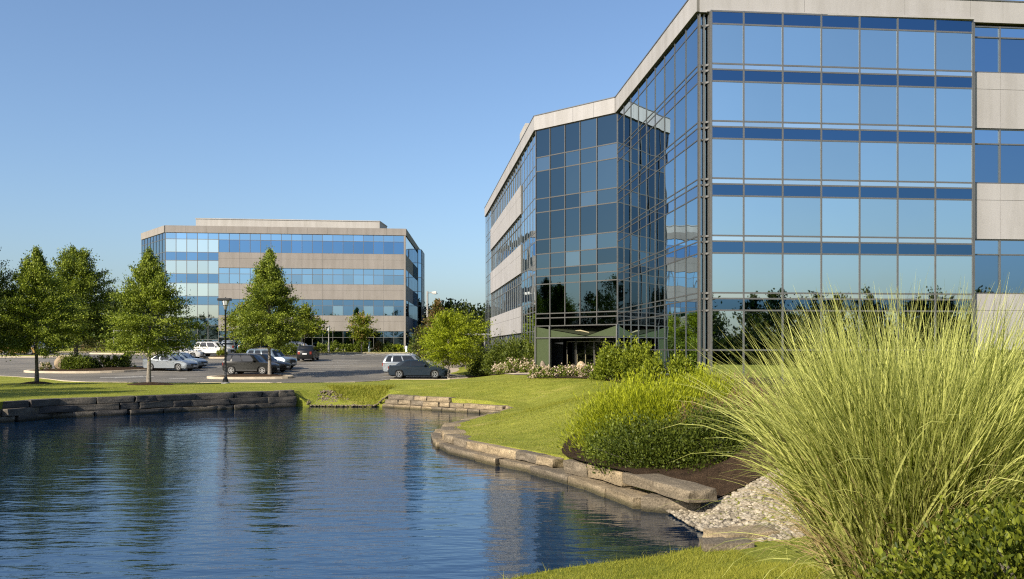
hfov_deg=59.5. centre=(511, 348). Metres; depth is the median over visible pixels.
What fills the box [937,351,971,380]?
transom window
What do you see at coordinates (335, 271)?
transom window
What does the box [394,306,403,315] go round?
window
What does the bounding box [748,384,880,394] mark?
mulch
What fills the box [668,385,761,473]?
shrub
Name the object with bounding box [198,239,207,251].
window
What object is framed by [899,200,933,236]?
window
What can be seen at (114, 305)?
background tree
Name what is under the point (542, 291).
window
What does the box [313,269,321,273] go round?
transom window
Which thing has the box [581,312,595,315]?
transom window
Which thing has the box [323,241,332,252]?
window
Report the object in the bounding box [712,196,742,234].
window
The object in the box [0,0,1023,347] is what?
sky
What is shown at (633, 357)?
shrub
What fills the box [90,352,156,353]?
planting island
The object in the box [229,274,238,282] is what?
window
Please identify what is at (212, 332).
window
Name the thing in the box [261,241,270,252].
window
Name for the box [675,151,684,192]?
window
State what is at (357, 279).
window
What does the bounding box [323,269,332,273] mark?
transom window
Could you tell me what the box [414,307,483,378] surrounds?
young tree
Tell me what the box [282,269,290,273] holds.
transom window
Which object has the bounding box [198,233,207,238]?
transom window
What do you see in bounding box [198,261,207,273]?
window
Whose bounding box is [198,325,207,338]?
window
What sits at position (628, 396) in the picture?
feathery shrub
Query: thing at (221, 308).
window
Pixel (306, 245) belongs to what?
window
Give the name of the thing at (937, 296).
transom window
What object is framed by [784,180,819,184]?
transom window
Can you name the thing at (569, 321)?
transom window
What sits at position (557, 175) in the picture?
window
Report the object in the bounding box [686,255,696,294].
window
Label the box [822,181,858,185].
transom window
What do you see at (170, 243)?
window
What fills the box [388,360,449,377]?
parked car
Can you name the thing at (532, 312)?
window frame
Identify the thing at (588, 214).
window
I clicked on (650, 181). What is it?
window
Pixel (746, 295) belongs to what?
transom window
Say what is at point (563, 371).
flowering shrub
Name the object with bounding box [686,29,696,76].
window
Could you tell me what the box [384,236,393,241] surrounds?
transom window
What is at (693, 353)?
transom window
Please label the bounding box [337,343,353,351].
shrub
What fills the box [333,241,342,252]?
window
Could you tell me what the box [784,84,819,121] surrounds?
window
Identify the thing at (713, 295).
transom window
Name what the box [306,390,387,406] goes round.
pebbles
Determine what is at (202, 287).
window
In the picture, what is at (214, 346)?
parked car
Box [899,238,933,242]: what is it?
transom window
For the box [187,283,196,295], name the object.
window
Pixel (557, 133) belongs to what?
window
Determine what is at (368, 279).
window
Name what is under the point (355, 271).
transom window
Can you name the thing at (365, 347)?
shrub
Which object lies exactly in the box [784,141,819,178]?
window
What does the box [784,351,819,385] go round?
transom window
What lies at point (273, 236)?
transom window
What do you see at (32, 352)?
parked car
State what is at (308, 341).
window
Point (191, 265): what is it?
window
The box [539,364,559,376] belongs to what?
flowering shrub
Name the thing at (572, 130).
window
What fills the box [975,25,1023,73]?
window frame
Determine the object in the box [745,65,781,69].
transom window
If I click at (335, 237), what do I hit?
transom window
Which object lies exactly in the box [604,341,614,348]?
door
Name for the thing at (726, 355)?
transom window
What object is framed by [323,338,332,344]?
window
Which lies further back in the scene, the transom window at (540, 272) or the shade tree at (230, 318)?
the shade tree at (230, 318)
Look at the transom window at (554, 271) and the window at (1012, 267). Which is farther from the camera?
the transom window at (554, 271)
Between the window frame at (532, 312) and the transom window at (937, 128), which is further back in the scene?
the window frame at (532, 312)
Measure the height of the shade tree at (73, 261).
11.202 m
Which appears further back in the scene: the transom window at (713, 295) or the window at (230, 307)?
the window at (230, 307)
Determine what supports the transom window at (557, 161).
in the office building at (713, 169)
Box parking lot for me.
[0,353,446,381]
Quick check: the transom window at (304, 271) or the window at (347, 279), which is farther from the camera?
the window at (347, 279)
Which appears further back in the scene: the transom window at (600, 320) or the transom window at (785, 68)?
the transom window at (600, 320)
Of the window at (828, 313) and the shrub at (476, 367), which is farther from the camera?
the shrub at (476, 367)
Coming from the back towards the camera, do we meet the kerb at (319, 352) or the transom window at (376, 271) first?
the transom window at (376, 271)
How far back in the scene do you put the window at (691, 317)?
39.03 m
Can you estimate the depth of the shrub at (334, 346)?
112.64 m
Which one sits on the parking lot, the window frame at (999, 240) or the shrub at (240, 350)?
the shrub at (240, 350)
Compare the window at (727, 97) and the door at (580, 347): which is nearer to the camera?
the window at (727, 97)
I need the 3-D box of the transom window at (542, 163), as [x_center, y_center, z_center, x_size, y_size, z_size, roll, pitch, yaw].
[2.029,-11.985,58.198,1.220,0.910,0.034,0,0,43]
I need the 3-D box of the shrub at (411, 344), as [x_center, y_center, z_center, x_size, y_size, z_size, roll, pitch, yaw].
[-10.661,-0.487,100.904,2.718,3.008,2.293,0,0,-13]
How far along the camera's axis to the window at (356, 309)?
123.82 m
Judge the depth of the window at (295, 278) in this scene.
122.94 m
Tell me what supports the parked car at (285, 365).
on the parking lot
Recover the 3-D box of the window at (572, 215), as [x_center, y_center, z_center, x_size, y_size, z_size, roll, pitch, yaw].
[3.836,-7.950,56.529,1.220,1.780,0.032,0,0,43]
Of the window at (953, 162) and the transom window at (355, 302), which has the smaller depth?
the window at (953, 162)
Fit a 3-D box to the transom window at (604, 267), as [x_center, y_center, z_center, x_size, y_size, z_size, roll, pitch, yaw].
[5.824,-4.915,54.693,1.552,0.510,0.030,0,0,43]
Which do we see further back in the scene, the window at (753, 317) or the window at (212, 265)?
the window at (212, 265)
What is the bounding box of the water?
[0,406,702,578]
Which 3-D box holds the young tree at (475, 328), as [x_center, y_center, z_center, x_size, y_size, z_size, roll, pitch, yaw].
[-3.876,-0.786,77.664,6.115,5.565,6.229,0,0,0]
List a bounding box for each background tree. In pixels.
[81,285,139,347]
[417,297,467,323]
[419,299,485,351]
[464,302,485,322]
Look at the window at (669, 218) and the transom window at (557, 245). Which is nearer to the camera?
the window at (669, 218)
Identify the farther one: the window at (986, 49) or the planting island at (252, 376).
the planting island at (252, 376)
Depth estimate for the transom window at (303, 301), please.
123.09 m
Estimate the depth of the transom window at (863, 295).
38.49 m
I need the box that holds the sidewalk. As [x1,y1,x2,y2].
[444,358,467,378]
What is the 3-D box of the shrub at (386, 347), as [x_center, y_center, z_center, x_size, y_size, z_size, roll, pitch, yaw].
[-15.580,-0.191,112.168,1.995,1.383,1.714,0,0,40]
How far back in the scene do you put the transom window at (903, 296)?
38.65 m
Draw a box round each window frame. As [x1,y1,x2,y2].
[141,232,164,339]
[165,232,218,341]
[219,233,402,253]
[219,268,403,284]
[219,331,403,347]
[228,299,383,315]
[417,249,421,332]
[422,251,423,320]
[486,207,491,347]
[491,156,521,227]
[491,214,521,271]
[491,273,521,316]
[491,333,521,348]
[522,133,534,346]
[535,113,617,326]
[617,13,698,371]
[710,10,973,385]
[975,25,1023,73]
[975,128,1023,183]
[975,239,1023,293]
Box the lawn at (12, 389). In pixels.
[0,348,913,578]
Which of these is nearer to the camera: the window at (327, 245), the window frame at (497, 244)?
the window frame at (497, 244)
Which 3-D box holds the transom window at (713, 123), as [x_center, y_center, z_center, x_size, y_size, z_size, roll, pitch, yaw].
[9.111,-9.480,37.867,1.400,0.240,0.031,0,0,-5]
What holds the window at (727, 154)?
in the office building at (713, 169)
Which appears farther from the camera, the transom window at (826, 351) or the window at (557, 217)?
the window at (557, 217)
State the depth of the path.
57.71 m
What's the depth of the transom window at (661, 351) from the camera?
43.83 m
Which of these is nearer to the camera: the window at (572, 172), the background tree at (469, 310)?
the window at (572, 172)
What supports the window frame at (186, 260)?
in the office building at (338, 271)
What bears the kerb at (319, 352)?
on the parking lot
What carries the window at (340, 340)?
in the office building at (338, 271)
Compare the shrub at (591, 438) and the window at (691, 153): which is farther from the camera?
the window at (691, 153)
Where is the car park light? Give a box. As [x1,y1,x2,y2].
[426,291,436,327]
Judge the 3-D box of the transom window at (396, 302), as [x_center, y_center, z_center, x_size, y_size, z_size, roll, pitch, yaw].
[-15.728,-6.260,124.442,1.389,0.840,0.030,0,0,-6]
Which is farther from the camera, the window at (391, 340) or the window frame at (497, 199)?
the window at (391, 340)
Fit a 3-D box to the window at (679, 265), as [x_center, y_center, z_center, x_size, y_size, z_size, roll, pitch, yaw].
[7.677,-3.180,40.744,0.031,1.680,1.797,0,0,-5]
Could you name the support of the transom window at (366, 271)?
in the office building at (338, 271)
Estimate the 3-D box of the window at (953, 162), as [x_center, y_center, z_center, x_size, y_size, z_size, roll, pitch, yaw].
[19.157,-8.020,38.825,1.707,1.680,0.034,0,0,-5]
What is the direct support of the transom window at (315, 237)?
in the office building at (338, 271)
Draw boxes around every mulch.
[461,365,527,377]
[533,376,663,384]
[562,400,796,496]
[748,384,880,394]
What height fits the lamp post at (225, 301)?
5.470 m
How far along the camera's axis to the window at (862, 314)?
38.48 m
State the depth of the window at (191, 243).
121.38 m
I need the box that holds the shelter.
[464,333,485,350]
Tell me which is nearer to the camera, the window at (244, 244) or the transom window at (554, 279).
the transom window at (554, 279)
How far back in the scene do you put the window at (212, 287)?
121.67 m
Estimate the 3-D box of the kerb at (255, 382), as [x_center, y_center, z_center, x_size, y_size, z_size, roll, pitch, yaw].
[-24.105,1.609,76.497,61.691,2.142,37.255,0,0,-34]
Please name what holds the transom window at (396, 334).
in the office building at (338, 271)
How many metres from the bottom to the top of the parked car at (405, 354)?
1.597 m
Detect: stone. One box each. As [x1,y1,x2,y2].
[698,536,754,551]
[702,524,779,540]
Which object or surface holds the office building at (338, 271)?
on the lawn at (12, 389)
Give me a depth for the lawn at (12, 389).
42.93 m
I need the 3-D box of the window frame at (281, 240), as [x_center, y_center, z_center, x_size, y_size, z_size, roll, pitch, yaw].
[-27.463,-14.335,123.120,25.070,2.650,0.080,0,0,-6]
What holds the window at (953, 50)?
in the office building at (713, 169)
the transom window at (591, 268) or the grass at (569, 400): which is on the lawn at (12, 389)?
the grass at (569, 400)
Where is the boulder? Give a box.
[54,355,63,368]
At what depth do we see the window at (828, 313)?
38.33 m
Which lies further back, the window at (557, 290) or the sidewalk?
the sidewalk
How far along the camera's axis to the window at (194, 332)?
121.39 m
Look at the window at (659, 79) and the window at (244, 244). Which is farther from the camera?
the window at (244, 244)
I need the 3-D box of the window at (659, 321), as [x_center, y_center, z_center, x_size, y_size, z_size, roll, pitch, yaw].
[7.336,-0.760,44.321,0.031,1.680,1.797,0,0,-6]
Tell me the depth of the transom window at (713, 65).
37.85 m
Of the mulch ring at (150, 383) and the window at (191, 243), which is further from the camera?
the window at (191, 243)
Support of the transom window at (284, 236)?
in the office building at (338, 271)
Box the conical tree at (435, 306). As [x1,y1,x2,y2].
[405,298,451,358]
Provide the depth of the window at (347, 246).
123.67 m
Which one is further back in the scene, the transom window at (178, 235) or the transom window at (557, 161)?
the transom window at (178, 235)
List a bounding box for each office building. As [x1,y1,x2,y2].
[141,218,423,349]
[485,0,1023,385]
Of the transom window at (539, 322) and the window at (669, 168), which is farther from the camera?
the transom window at (539, 322)
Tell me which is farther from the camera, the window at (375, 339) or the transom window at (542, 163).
the window at (375, 339)
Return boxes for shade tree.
[0,245,97,380]
[0,250,44,361]
[39,242,119,356]
[92,240,215,381]
[216,297,266,344]
[223,245,314,373]
[286,302,334,345]
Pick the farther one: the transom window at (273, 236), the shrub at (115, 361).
the transom window at (273, 236)
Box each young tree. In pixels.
[345,310,381,351]
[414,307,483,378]
[419,310,466,353]
[447,309,498,368]
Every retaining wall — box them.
[0,390,296,422]
[382,394,717,513]
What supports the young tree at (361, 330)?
on the lawn at (12, 389)
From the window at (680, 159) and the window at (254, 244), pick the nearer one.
the window at (680, 159)
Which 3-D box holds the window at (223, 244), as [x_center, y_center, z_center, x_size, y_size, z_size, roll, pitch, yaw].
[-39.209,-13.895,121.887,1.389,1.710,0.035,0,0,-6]
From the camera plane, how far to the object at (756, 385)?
23.31 m
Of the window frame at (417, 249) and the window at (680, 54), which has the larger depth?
the window frame at (417, 249)
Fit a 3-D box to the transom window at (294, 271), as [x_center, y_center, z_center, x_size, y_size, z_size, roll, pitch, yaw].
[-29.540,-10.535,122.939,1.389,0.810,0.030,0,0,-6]
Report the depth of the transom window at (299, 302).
122.94 m
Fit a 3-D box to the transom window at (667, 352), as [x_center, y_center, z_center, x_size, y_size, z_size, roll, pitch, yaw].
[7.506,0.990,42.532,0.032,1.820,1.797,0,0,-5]
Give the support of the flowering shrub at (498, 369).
on the mulch at (470, 376)
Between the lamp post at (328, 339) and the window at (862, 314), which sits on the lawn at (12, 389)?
the lamp post at (328, 339)
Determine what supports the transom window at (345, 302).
in the office building at (338, 271)
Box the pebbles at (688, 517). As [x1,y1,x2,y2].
[657,467,810,541]
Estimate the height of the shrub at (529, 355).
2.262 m
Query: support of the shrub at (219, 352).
on the planting island at (216, 357)
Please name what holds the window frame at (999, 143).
in the office building at (713, 169)
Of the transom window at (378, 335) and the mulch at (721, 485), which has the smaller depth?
the mulch at (721, 485)
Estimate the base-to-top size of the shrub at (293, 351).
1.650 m
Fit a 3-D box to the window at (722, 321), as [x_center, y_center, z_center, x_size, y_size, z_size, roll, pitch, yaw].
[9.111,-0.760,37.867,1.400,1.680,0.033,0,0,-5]
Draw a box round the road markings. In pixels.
[107,354,443,378]
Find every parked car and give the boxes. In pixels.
[0,347,39,354]
[143,354,198,370]
[167,346,205,357]
[173,352,207,367]
[194,341,234,355]
[222,340,236,352]
[222,353,279,374]
[246,348,296,368]
[255,353,290,371]
[280,342,311,351]
[297,345,318,360]
[382,354,438,373]
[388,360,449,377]
[389,353,432,362]
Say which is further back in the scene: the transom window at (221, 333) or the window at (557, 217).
the transom window at (221, 333)
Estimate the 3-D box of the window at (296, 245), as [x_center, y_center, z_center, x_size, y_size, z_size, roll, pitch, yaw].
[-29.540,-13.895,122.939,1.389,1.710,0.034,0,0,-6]
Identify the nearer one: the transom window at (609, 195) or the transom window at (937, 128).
the transom window at (937, 128)
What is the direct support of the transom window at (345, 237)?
in the office building at (338, 271)
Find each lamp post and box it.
[217,297,231,383]
[328,325,329,351]
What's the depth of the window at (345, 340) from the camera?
123.67 m
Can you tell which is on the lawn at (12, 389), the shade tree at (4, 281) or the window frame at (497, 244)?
the shade tree at (4, 281)
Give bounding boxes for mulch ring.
[19,381,52,383]
[126,382,174,384]
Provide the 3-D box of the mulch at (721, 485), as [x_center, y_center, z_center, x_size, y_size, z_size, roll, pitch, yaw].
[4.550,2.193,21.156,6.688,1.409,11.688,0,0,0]
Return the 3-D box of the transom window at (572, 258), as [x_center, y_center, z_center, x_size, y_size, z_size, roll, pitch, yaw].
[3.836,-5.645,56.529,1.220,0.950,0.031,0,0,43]
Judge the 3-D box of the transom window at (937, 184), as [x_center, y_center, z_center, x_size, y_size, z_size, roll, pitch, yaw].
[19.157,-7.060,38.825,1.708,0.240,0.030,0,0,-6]
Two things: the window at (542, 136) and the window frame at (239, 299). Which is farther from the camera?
the window frame at (239, 299)
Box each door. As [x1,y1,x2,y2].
[567,341,575,367]
[576,341,585,364]
[585,341,593,365]
[594,341,603,364]
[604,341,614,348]
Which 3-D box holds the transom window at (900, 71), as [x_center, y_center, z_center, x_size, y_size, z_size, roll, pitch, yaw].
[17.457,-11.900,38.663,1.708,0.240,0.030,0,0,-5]
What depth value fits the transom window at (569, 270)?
56.52 m
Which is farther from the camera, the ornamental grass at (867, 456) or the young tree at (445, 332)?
the young tree at (445, 332)
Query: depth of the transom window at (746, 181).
38.00 m
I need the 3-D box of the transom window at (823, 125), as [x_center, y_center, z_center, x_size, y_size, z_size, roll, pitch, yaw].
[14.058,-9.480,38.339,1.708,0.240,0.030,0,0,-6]
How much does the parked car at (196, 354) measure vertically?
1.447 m
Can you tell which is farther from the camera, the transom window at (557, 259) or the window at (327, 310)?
the window at (327, 310)
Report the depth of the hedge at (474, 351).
92.30 m
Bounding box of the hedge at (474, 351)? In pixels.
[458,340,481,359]
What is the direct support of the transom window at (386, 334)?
in the office building at (338, 271)
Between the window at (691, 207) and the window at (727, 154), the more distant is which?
the window at (691, 207)
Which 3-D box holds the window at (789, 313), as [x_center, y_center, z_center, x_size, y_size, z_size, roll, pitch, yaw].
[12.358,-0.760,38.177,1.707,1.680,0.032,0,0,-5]
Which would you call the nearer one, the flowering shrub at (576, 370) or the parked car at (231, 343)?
the flowering shrub at (576, 370)
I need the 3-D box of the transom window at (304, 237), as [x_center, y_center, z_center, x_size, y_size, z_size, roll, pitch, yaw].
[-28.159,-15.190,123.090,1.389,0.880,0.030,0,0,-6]
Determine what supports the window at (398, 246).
in the office building at (338, 271)
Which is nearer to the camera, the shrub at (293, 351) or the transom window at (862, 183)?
the transom window at (862, 183)
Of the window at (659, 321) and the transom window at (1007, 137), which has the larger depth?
the window at (659, 321)
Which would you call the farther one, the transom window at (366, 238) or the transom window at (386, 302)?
the transom window at (386, 302)
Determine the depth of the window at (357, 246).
123.82 m
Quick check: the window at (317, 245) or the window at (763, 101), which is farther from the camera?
the window at (317, 245)
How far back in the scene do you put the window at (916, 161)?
38.65 m
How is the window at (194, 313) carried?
in the office building at (338, 271)
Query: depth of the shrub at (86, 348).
112.67 m
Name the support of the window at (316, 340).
in the office building at (338, 271)
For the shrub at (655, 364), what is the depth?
39.27 m
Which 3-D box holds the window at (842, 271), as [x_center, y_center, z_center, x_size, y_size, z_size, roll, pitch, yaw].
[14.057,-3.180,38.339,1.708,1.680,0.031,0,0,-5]
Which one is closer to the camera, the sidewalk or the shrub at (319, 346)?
the sidewalk
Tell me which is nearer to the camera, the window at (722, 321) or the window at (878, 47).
the window at (722, 321)
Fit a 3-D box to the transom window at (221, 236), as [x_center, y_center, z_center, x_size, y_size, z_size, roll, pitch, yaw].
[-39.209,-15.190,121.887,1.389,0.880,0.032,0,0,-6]
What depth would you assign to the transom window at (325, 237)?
123.38 m
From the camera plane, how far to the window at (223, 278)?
121.87 m
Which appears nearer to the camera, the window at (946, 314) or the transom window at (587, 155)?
the window at (946, 314)
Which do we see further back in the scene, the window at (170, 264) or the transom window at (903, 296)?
the window at (170, 264)
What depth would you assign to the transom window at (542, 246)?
58.22 m
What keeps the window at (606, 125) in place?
in the office building at (713, 169)
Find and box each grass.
[306,377,618,455]
[326,384,395,404]
[486,543,701,578]
[499,546,825,578]
[662,273,1023,578]
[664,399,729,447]
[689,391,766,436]
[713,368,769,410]
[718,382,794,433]
[852,313,1023,402]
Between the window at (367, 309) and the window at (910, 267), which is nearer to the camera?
the window at (910, 267)
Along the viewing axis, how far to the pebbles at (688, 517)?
15.32 m
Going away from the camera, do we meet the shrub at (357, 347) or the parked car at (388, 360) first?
the parked car at (388, 360)
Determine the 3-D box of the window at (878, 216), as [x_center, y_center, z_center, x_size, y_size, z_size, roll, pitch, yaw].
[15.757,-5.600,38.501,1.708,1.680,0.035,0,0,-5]
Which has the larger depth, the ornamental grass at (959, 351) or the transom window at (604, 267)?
the transom window at (604, 267)
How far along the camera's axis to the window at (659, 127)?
44.40 m
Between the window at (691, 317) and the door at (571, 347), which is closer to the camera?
the window at (691, 317)
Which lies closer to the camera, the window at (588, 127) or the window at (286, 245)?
the window at (588, 127)
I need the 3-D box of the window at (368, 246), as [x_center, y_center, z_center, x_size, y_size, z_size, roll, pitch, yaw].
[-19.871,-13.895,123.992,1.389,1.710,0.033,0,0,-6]
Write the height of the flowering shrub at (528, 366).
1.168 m
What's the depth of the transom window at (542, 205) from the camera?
58.22 m
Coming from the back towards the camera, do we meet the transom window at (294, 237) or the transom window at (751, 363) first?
the transom window at (294, 237)
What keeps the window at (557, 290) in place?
in the office building at (713, 169)
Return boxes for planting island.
[0,355,70,357]
[24,367,165,372]
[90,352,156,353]
[203,355,223,358]
[207,374,292,378]
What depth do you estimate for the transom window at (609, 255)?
54.66 m
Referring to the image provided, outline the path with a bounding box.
[487,372,531,375]
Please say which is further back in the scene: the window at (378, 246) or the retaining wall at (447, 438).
the window at (378, 246)
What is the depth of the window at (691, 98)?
39.03 m
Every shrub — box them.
[39,362,52,369]
[58,348,97,369]
[73,339,112,351]
[83,353,102,367]
[97,355,110,366]
[108,353,124,366]
[119,353,135,366]
[216,346,227,354]
[236,345,248,352]
[278,342,301,355]
[315,342,327,351]
[324,340,340,351]
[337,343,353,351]
[350,341,362,351]
[362,342,372,351]
[371,339,383,351]
[380,341,394,351]
[393,344,404,351]
[406,332,424,356]
[464,344,494,375]
[479,335,511,373]
[491,361,512,373]
[499,332,529,371]
[502,357,521,372]
[518,356,537,372]
[522,340,533,365]
[526,365,549,378]
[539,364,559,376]
[549,357,710,459]
[551,361,573,376]
[565,364,588,375]
[574,402,735,473]
[577,362,594,376]
[577,407,647,467]
[587,336,628,380]
[617,333,654,380]
[635,350,666,383]
[656,358,773,418]
[665,346,692,388]
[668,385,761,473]
[692,361,707,383]
[813,471,1023,578]
[941,466,1023,574]
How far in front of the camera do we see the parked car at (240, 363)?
73.44 m
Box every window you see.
[166,233,175,238]
[166,239,175,251]
[166,260,175,272]
[176,233,185,238]
[176,239,185,251]
[176,260,185,272]
[176,283,185,295]
[187,233,196,238]
[187,239,196,251]
[187,261,196,272]
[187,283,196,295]
[187,305,196,317]
[187,325,196,338]
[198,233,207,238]
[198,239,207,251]
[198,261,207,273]
[198,283,207,295]
[198,305,207,317]
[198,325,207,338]
[208,233,217,238]
[208,240,217,251]
[208,261,217,273]
[208,283,217,295]
[208,305,217,317]
[208,325,217,338]
[219,234,228,239]
[219,240,228,251]
[219,268,228,273]
[219,274,228,282]
[219,305,228,314]
[219,331,228,336]
[229,234,238,239]
[229,240,238,251]
[229,268,238,273]
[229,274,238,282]
[229,299,238,304]
[229,306,236,314]
[240,234,249,239]
[240,240,249,251]
[240,268,249,273]
[240,274,249,282]
[250,234,259,239]
[250,240,259,252]
[261,234,270,239]
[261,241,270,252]
[271,234,280,239]
[271,241,280,252]
[282,234,290,239]
[282,241,290,252]
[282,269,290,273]
[283,275,290,283]
[292,234,301,240]
[292,241,301,252]
[292,269,301,273]
[292,275,301,283]
[293,300,301,304]
[302,235,311,240]
[302,241,311,252]
[302,269,311,273]
[302,275,311,283]
[302,300,311,304]
[302,338,311,344]
[313,235,321,240]
[313,241,321,252]
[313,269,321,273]
[313,275,321,283]
[313,300,321,305]
[313,306,321,314]
[313,338,321,345]
[323,235,332,240]
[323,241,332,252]
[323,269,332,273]
[323,275,332,283]
[323,300,332,305]
[323,306,332,314]
[323,331,332,336]
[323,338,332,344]
[333,235,342,240]
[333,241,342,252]
[333,269,342,274]
[333,275,342,283]
[333,300,342,305]
[333,306,342,314]
[333,331,342,336]
[333,338,342,346]
[343,235,352,240]
[343,242,352,253]
[343,269,352,274]
[343,275,352,283]
[343,300,352,305]
[343,306,352,314]
[343,331,351,336]
[343,338,352,344]
[353,235,362,240]
[353,242,362,253]
[353,269,362,274]
[353,275,362,283]
[353,300,362,305]
[353,306,362,314]
[364,235,372,240]
[364,242,372,253]
[364,269,372,274]
[364,275,372,283]
[364,300,372,305]
[364,306,372,314]
[374,236,382,241]
[374,242,382,253]
[374,269,382,274]
[374,275,382,283]
[374,300,382,305]
[374,306,382,314]
[374,332,382,336]
[374,338,382,345]
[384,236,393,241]
[384,242,393,253]
[384,270,393,274]
[384,275,393,284]
[384,300,393,305]
[384,306,393,315]
[384,332,393,336]
[384,338,393,344]
[394,236,403,241]
[394,242,403,253]
[394,270,403,274]
[394,300,403,305]
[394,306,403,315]
[394,332,403,336]
[394,338,403,345]
[536,129,548,156]
[536,156,548,170]
[536,170,548,198]
[536,198,548,211]
[536,212,548,239]
[536,239,548,253]
[536,254,548,268]
[536,269,548,275]
[536,277,548,283]
[536,284,548,312]
[536,319,548,325]
[551,125,563,154]
[551,153,563,168]
[551,168,563,196]
[551,196,563,209]
[551,210,563,237]
[551,238,563,252]
[551,253,563,266]
[551,268,563,274]
[551,276,563,282]
[551,284,563,312]
[551,318,563,324]
[565,122,578,151]
[565,151,578,165]
[565,194,578,208]
[565,274,578,281]
[565,283,578,311]
[566,165,578,193]
[566,208,578,235]
[566,236,578,250]
[566,251,578,265]
[566,266,578,273]
[566,318,578,324]
[581,118,595,148]
[581,147,595,162]
[581,162,595,191]
[581,191,595,205]
[581,206,595,234]
[581,234,595,249]
[581,250,595,264]
[581,265,595,272]
[581,273,595,280]
[581,281,595,311]
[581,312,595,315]
[581,317,595,324]
[597,114,616,145]
[597,143,616,159]
[597,158,616,189]
[597,188,616,203]
[597,203,616,232]
[597,232,616,247]
[597,248,616,263]
[597,263,616,271]
[597,272,616,279]
[597,280,616,310]
[597,312,616,315]
[597,317,616,323]
[647,174,654,209]
[647,269,654,302]
[655,68,663,108]
[655,117,663,156]
[655,167,663,204]
[655,217,663,252]
[655,266,663,300]
[655,316,663,348]
[655,350,663,364]
[665,56,673,98]
[665,108,673,148]
[665,159,673,198]
[665,211,673,248]
[665,263,673,298]
[665,315,673,348]
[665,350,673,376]
[675,43,684,87]
[675,97,684,139]
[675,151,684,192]
[675,205,684,244]
[675,259,684,296]
[675,313,684,348]
[675,350,684,357]
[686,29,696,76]
[686,85,696,130]
[686,142,696,185]
[686,198,696,239]
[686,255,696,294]
[686,311,696,348]
[686,351,696,373]
[712,24,742,62]
[712,64,742,68]
[712,82,742,120]
[712,122,742,125]
[712,139,742,177]
[712,179,742,182]
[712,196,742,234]
[712,236,742,240]
[712,254,742,291]
[712,294,742,297]
[712,311,742,348]
[712,351,742,384]
[745,26,781,64]
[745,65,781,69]
[745,83,781,121]
[745,122,781,126]
[745,140,781,177]
[745,179,781,183]
[745,197,781,234]
[745,237,781,240]
[745,254,781,291]
[745,294,781,297]
[745,311,781,348]
[745,351,781,385]
[784,27,819,65]
[784,66,819,70]
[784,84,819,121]
[784,123,819,127]
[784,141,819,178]
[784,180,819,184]
[784,198,819,235]
[784,237,819,240]
[784,254,819,292]
[784,294,819,297]
[784,311,819,348]
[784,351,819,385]
[822,28,858,66]
[822,68,858,72]
[822,85,858,122]
[822,124,858,128]
[822,142,858,179]
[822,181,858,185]
[822,198,858,235]
[822,238,858,241]
[822,255,858,292]
[822,294,858,297]
[822,312,858,348]
[823,351,856,384]
[861,30,896,67]
[861,69,896,73]
[861,86,896,123]
[861,125,896,129]
[861,142,896,180]
[861,182,896,185]
[861,199,896,236]
[861,238,896,241]
[861,255,896,292]
[861,294,896,298]
[861,312,896,348]
[861,351,896,377]
[899,31,933,68]
[899,70,933,74]
[899,87,933,124]
[899,126,933,130]
[899,143,933,180]
[899,182,933,186]
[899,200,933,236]
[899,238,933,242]
[899,256,933,292]
[899,295,933,298]
[899,312,933,348]
[899,351,931,382]
[936,32,971,70]
[936,71,971,75]
[936,88,971,125]
[936,127,971,131]
[936,144,971,181]
[936,183,971,187]
[936,200,971,237]
[936,239,971,242]
[936,256,971,292]
[936,295,971,298]
[936,312,971,348]
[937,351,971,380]
[975,27,998,36]
[975,38,998,71]
[975,130,998,142]
[975,145,998,182]
[975,240,998,253]
[975,255,998,292]
[1001,28,1023,37]
[1001,39,1023,72]
[1001,130,1023,143]
[1001,145,1023,182]
[1001,241,1023,253]
[1001,256,1023,292]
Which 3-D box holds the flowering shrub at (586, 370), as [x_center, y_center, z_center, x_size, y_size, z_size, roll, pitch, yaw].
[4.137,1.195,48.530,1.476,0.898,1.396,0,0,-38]
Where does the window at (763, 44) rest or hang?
in the office building at (713, 169)
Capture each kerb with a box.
[10,376,449,382]
[56,351,417,353]
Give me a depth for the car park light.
103.89 m
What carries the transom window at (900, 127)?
in the office building at (713, 169)
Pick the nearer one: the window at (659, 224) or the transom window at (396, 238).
the window at (659, 224)
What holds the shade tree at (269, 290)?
on the planting island at (252, 376)
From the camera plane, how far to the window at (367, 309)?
123.97 m
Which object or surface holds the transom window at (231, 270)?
in the office building at (338, 271)
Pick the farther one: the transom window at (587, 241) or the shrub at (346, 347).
the shrub at (346, 347)
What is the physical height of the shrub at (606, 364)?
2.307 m
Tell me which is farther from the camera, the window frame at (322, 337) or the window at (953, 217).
the window frame at (322, 337)
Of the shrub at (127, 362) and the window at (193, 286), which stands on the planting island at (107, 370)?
the shrub at (127, 362)
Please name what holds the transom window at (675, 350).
in the office building at (713, 169)
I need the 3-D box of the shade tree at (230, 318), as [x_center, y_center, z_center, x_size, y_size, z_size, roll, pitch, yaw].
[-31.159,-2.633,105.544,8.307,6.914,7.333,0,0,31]
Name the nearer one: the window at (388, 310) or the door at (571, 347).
the door at (571, 347)
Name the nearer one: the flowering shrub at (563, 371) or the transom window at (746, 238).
the transom window at (746, 238)
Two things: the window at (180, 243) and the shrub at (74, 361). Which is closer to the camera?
the shrub at (74, 361)
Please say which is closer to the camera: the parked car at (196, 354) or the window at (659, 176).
the window at (659, 176)

